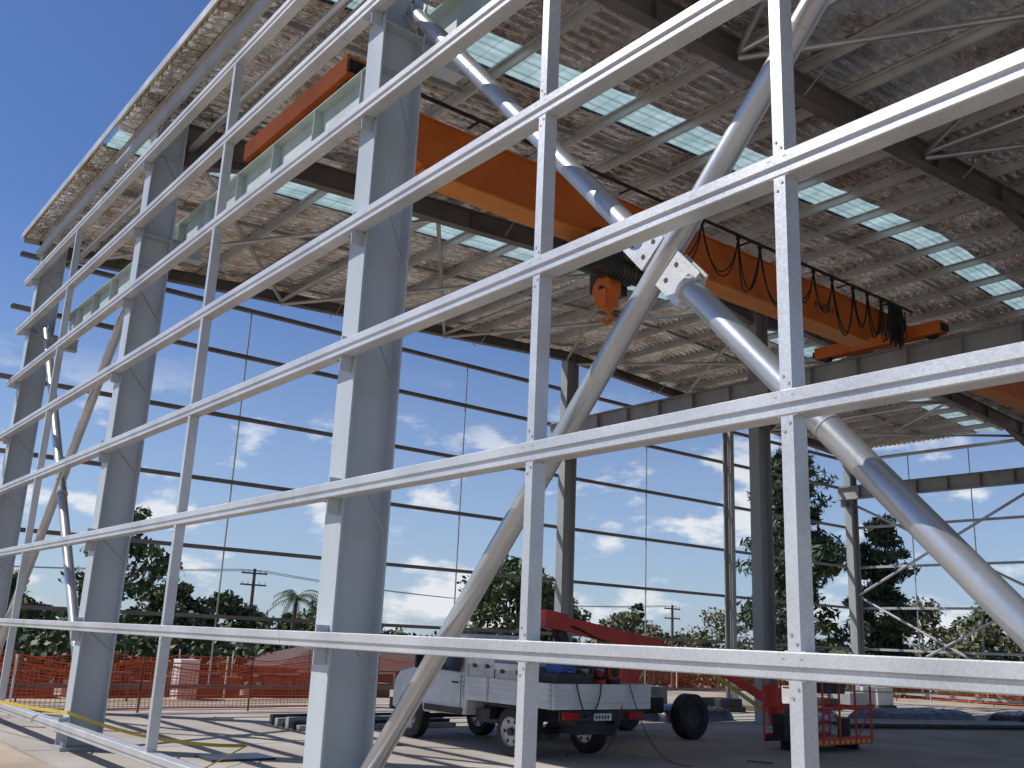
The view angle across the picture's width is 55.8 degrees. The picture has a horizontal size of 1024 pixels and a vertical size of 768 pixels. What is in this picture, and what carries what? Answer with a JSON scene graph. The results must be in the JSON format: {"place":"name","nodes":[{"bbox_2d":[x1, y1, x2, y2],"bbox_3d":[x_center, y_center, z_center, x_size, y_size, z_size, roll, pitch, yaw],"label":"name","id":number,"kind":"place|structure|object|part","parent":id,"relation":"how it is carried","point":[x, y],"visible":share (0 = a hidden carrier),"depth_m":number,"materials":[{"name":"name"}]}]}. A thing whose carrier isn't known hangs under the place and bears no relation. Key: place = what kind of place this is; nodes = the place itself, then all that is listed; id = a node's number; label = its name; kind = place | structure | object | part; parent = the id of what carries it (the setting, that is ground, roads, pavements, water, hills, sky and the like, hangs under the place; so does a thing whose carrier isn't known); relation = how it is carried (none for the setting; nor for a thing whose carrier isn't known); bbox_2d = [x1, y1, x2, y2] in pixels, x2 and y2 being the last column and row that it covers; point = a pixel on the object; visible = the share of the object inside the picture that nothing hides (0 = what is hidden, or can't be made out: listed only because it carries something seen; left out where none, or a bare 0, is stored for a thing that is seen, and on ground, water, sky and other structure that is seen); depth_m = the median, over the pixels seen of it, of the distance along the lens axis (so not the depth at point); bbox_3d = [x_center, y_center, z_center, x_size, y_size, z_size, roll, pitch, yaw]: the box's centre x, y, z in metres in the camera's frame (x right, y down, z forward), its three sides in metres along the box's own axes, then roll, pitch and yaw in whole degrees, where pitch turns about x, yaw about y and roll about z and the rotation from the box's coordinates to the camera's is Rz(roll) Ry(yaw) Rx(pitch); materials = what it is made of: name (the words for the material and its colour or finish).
{"place":"outdoors","nodes":[
{"label":"outdoors","id":0,"kind":"place"},
{"bbox_2d":[0,701,1023,767],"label":"concrete floor","id":1,"kind":"structure","parent":0,"point":[738,744],"depth_m":16.53,"materials":[{"name":"grey concrete"}]},
{"bbox_2d":[269,712,455,729],"bbox_3d":[-2.808,6.459,18.555,3.400,0.180,1.220,14,-19,-37],"label":"steel section stack","id":2,"kind":"object","parent":1,"relation":"on","point":[296,721],"visible":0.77,"depth_m":18.08,"materials":[{"name":"metal"}]},
{"bbox_2d":[195,717,772,763],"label":"timber offcuts","id":3,"kind":"object","parent":1,"relation":"on","point":[237,757],"visible":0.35,"depth_m":13.07,"materials":[{"name":"brown wood"}]},
{"bbox_2d":[0,0,1023,767],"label":"steel frame warehouse","id":4,"kind":"structure","parent":1,"relation":"on","point":[874,146],"depth_m":13.66,"materials":[{"name":"grey paint"}]},
{"bbox_2d":[0,687,978,767],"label":"caution tape","id":5,"kind":"object","parent":4,"relation":"attached to","point":[120,729],"visible":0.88,"depth_m":13.20,"materials":[{"name":"yellow plastic"}]},
{"bbox_2d":[243,54,948,362],"bbox_3d":[2.586,-1.461,17.070,14.350,2.215,3.170,14,-19,-37],"label":"overhead bridge crane","id":6,"kind":"object","parent":4,"relation":"on","point":[503,183],"visible":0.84,"depth_m":15.05,"materials":[{"name":"metal"}]},
{"bbox_2d":[842,331,1023,411],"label":"overhead bridge crane","id":7,"kind":"object","parent":4,"relation":"on","point":[1011,395],"visible":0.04,"depth_m":23.08,"materials":[{"name":"metal"}]},
{"bbox_2d":[31,705,1020,767],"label":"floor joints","id":8,"kind":"object","parent":1,"relation":"on","point":[493,732],"visible":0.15,"depth_m":18.31,"materials":[{"name":"concrete"}]},
{"bbox_2d":[389,634,691,766],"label":"tray truck","id":9,"kind":"object","parent":1,"relation":"on","point":[481,696],"visible":0.77,"depth_m":14.95,"materials":[{"name":"white paint"}]},
{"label":"windows and trim","id":10,"kind":"part","parent":9,"relation":"part of","materials":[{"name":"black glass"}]},
{"bbox_2d":[642,704,733,722],"bbox_3d":[4.191,8.069,23.805,2.665,0.355,1.327,16,-20,-42],"label":"tarpaulin covered pile","id":11,"kind":"object","parent":1,"relation":"on","point":[718,714],"visible":0.29,"depth_m":23.54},
{"bbox_2d":[540,609,873,750],"bbox_3d":[3.126,5.585,18.347,5.874,2.277,4.534,14,-19,-37],"label":"boom lift","id":12,"kind":"object","parent":1,"relation":"on","point":[689,715],"visible":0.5,"depth_m":18.29,"materials":[{"name":"metal"}]},
{"bbox_2d":[650,685,896,711],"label":"pallets of materials","id":13,"kind":"object","parent":1,"relation":"on","point":[738,703],"visible":0.19,"depth_m":30.20,"materials":[{"name":"white paint"}]},
{"bbox_2d":[784,708,838,723],"bbox_3d":[7.634,8.601,25.178,1.227,0.318,2.221,-8,-18,34],"label":"tarpaulin covered pile","id":14,"kind":"object","parent":1,"relation":"on","point":[819,712],"visible":0.12,"depth_m":24.80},
{"bbox_2d":[848,707,977,720],"bbox_3d":[11.069,9.096,26.579,4.071,0.368,1.422,12,-18,-32],"label":"tarpaulin covered pile","id":15,"kind":"object","parent":1,"relation":"on","point":[922,713],"visible":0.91,"depth_m":25.96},
{"bbox_2d":[831,718,1023,728],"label":"pipe bundle","id":16,"kind":"object","parent":1,"relation":"on","point":[925,724],"visible":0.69,"depth_m":24.27,"materials":[{"name":"metal"}]},
{"bbox_2d":[987,711,1023,721],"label":"tarpaulin covered pile","id":17,"kind":"object","parent":1,"relation":"on","point":[1009,716],"visible":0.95,"depth_m":26.53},
{"bbox_2d":[0,679,1023,767],"bbox_3d":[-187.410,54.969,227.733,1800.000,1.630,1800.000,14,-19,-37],"label":"ground","id":18,"kind":"structure","parent":0,"point":[10,757],"depth_m":24.27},
{"bbox_2d":[6,569,44,634],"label":"broadleaf tree","id":19,"kind":"object","parent":18,"relation":"on","point":[25,614],"visible":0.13,"depth_m":40.25,"materials":[{"name":"green plant"}]},
{"bbox_2d":[58,506,184,606],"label":"broadleaf tree","id":20,"kind":"object","parent":18,"relation":"on","point":[158,570],"visible":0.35,"depth_m":52.90,"materials":[{"name":"green plant"}]},
{"bbox_2d":[0,654,310,714],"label":"orange fence","id":21,"kind":"object","parent":18,"relation":"on","point":[140,687],"visible":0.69,"depth_m":19.89,"materials":[{"name":"plastic"}]},
{"bbox_2d":[0,651,311,700],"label":"orange fence","id":22,"kind":"object","parent":18,"relation":"on","point":[22,655],"visible":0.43,"depth_m":23.28,"materials":[{"name":"plastic"}]},
{"bbox_2d":[119,577,219,666],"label":"broadleaf tree","id":23,"kind":"object","parent":18,"relation":"on","point":[185,603],"visible":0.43,"depth_m":42.17,"materials":[{"name":"green plant"}]},
{"bbox_2d":[0,659,389,698],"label":"brick pallets","id":24,"kind":"object","parent":18,"relation":"on","point":[383,693],"visible":0.41,"depth_m":24.23,"materials":[{"name":"red brick"}]},
{"bbox_2d":[0,612,410,684],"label":"distant hedge","id":25,"kind":"object","parent":18,"relation":"on","point":[27,644],"visible":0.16,"depth_m":35.38,"materials":[{"name":"green plant"}]},
{"bbox_2d":[189,589,270,655],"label":"broadleaf tree","id":26,"kind":"object","parent":18,"relation":"on","point":[230,603],"visible":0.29,"depth_m":46.79,"materials":[{"name":"green plant"}]},
{"bbox_2d":[240,569,267,647],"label":"utility pole","id":27,"kind":"object","parent":18,"relation":"on","point":[253,584],"visible":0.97,"depth_m":63.62,"materials":[{"name":"brown wood"}]},
{"bbox_2d":[14,566,678,606],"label":"power lines","id":28,"kind":"object","parent":27,"relation":"attached to","point":[318,580],"visible":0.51,"depth_m":64.67,"materials":[{"name":"metal"}]},
{"bbox_2d":[256,589,317,648],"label":"palm tree","id":29,"kind":"object","parent":18,"relation":"on","point":[295,599],"visible":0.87,"depth_m":52.94,"materials":[{"name":"green plant"}]},
{"bbox_2d":[293,600,316,647],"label":"broadleaf tree","id":30,"kind":"object","parent":18,"relation":"on","point":[307,616],"visible":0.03,"depth_m":59.24,"materials":[{"name":"green plant"}]},
{"bbox_2d":[243,667,399,684],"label":"walls","id":31,"kind":"structure","parent":18,"relation":"on","point":[396,673],"depth_m":34.65,"materials":[{"name":"beige brick"}]},
{"bbox_2d":[233,646,414,670],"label":"roof","id":32,"kind":"structure","parent":31,"relation":"on","point":[290,653],"depth_m":36.23,"materials":[{"name":"tile"}]},
{"bbox_2d":[297,670,394,685],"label":"windows and door","id":33,"kind":"structure","parent":31,"relation":"attached to","point":[392,680],"depth_m":35.79,"materials":[{"name":"white paint"}]},
{"bbox_2d":[9,589,844,687],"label":"distant trees","id":34,"kind":"object","parent":18,"relation":"on","point":[48,614],"visible":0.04,"depth_m":67.80,"materials":[{"name":"green plant"}]},
{"bbox_2d":[0,649,1023,705],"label":"orange fence","id":35,"kind":"object","parent":18,"relation":"on","point":[652,675],"visible":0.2,"depth_m":29.39,"materials":[{"name":"plastic"}]},
{"bbox_2d":[456,554,579,641],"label":"broadleaf tree","id":36,"kind":"object","parent":18,"relation":"on","point":[508,589],"visible":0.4,"depth_m":51.17,"materials":[{"name":"green plant"}]},
{"bbox_2d":[512,581,591,640],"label":"broadleaf tree","id":37,"kind":"object","parent":18,"relation":"on","point":[577,616],"visible":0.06,"depth_m":54.53,"materials":[{"name":"green plant"}]},
{"bbox_2d":[583,607,678,684],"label":"broadleaf tree","id":38,"kind":"object","parent":18,"relation":"on","point":[624,621],"visible":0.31,"depth_m":58.93,"materials":[{"name":"green plant"}]},
{"bbox_2d":[631,603,644,632],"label":"cypress tree","id":39,"kind":"object","parent":18,"relation":"on","point":[638,607],"visible":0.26,"depth_m":71.50,"materials":[{"name":"green plant"}]},
{"bbox_2d":[664,605,679,687],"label":"utility pole","id":40,"kind":"object","parent":18,"relation":"on","point":[672,608],"visible":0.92,"depth_m":76.86,"materials":[{"name":"brown wood"}]},
{"bbox_2d":[674,607,752,687],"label":"broadleaf tree","id":41,"kind":"object","parent":18,"relation":"on","point":[715,620],"visible":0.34,"depth_m":57.16,"materials":[{"name":"green plant"}]},
{"bbox_2d":[739,524,786,685],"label":"pine tree","id":42,"kind":"object","parent":18,"relation":"on","point":[780,606],"visible":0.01,"depth_m":61.08,"materials":[{"name":"green plant"}]},
{"bbox_2d":[736,446,875,652],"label":"pine tree","id":43,"kind":"object","parent":18,"relation":"on","point":[828,550],"visible":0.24,"depth_m":52.17,"materials":[{"name":"green plant"}]},
{"bbox_2d":[841,512,925,697],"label":"pine tree","id":44,"kind":"object","parent":18,"relation":"on","point":[889,633],"visible":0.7,"depth_m":52.44,"materials":[{"name":"green plant"}]},
{"bbox_2d":[781,627,1023,705],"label":"distant trees","id":45,"kind":"object","parent":18,"relation":"on","point":[838,651],"visible":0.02,"depth_m":55.66,"materials":[{"name":"green plant"}]},
{"bbox_2d":[902,596,969,697],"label":"broadleaf tree","id":46,"kind":"object","parent":18,"relation":"on","point":[932,630],"visible":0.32,"depth_m":56.44,"materials":[{"name":"green plant"}]},
{"bbox_2d":[928,618,1023,706],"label":"broadleaf tree","id":47,"kind":"object","parent":18,"relation":"on","point":[994,636],"visible":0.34,"depth_m":48.07,"materials":[{"name":"green plant"}]},
{"bbox_2d":[941,602,1023,660],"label":"broadleaf tree","id":48,"kind":"object","parent":18,"relation":"on","point":[974,618],"visible":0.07,"depth_m":55.98,"materials":[{"name":"green plant"}]},
{"bbox_2d":[0,0,1023,656],"label":"sky","id":49,"kind":"structure","parent":0,"point":[68,68],"materials":[{"name":"blue"}]}
]}

